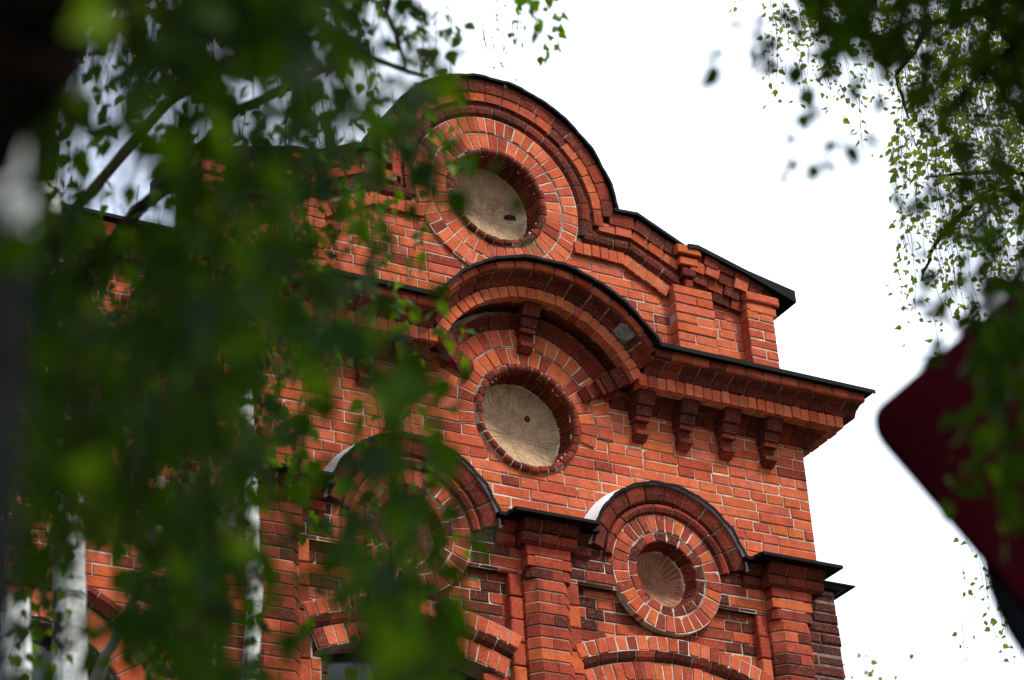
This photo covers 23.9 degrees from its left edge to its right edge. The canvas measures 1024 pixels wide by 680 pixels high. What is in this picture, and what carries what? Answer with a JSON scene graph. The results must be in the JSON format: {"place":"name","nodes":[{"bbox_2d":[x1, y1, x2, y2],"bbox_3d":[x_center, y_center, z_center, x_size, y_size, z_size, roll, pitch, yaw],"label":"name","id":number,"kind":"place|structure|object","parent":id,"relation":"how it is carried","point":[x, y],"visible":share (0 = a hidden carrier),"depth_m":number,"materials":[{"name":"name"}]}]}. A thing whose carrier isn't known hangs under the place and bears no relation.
{"place":"outdoors","nodes":[
{"label":"outdoors","id":0,"kind":"place"},
{"bbox_2d":[13,73,875,679],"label":"brick building","id":1,"kind":"structure","parent":0,"point":[651,423],"depth_m":16.19,"materials":[{"name":"red brick"}]},
{"bbox_2d":[31,629,92,679],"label":"window","id":2,"kind":"structure","parent":1,"relation":"in","point":[36,674],"depth_m":13.99,"materials":[{"name":"grey glass"}]},
{"bbox_2d":[315,653,476,679],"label":"window","id":3,"kind":"structure","parent":1,"relation":"in","point":[341,660],"depth_m":14.62,"materials":[{"name":"grey glass"}]},
{"bbox_2d":[63,0,1023,679],"label":"sky","id":4,"kind":"structure","parent":0,"point":[704,166],"materials":[{"name":"white"}]},
{"label":"ground","id":5,"kind":"structure","parent":0,"visible":0},
{"bbox_2d":[10,336,130,679],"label":"birch tree","id":6,"kind":"object","parent":5,"relation":"on","point":[27,666],"visible":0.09,"depth_m":8.05,"materials":[{"name":"white plant"}]},
{"bbox_2d":[158,343,318,677],"bbox_3d":[-1.041,2.973,8.748,0.612,6.587,1.516,12,-33,-27],"label":"birch tree","id":7,"kind":"object","parent":5,"relation":"on","point":[315,518],"visible":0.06,"depth_m":9.80,"materials":[{"name":"green plant"}]},
{"bbox_2d":[161,129,361,660],"bbox_3d":[-0.887,2.478,8.560,0.594,7.254,1.404,12,-33,-27],"label":"birch tree","id":8,"kind":"object","parent":5,"relation":"on","point":[249,651],"visible":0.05,"depth_m":9.55,"materials":[{"name":"white plant"}]},
{"bbox_2d":[0,0,542,679],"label":"birch tree","id":9,"kind":"object","parent":5,"relation":"on","point":[76,348],"visible":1,"depth_m":2.25,"materials":[{"name":"green plant"}]},
{"bbox_2d":[13,0,570,679],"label":"birch tree","id":10,"kind":"object","parent":5,"relation":"on","point":[73,592],"visible":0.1,"depth_m":8.03,"materials":[{"name":"green plant"}]},
{"bbox_2d":[697,0,1023,565],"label":"birch tree","id":11,"kind":"object","parent":5,"relation":"on","point":[983,61],"visible":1,"depth_m":3.56,"materials":[{"name":"green plant"}]},
{"bbox_2d":[729,0,1023,668],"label":"birch tree","id":12,"kind":"object","parent":5,"relation":"on","point":[927,143],"visible":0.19,"depth_m":19.67,"materials":[{"name":"green plant"}]},
{"bbox_2d":[843,652,913,679],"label":"leafy tree","id":13,"kind":"object","parent":5,"relation":"on","point":[875,662],"visible":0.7,"depth_m":32.95,"materials":[{"name":"green plant"}]},
{"bbox_2d":[979,283,1005,314],"bbox_3d":[1.115,1.653,4.016,0.067,4.063,0.068,12,-33,-27],"label":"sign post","id":14,"kind":"object","parent":5,"relation":"on","point":[999,298],"visible":0.15,"depth_m":4.95,"materials":[{"name":"grey metal"}]},
{"bbox_2d":[874,297,1023,609],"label":"road sign","id":15,"kind":"object","parent":14,"relation":"attached to","point":[908,418],"visible":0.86,"depth_m":4.57,"materials":[{"name":"red metal"}]},
{"bbox_2d":[983,563,1023,656],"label":"road sign","id":16,"kind":"object","parent":14,"relation":"attached to","point":[1009,610],"visible":0.36,"depth_m":4.67,"materials":[{"name":"black metal"}]}
]}

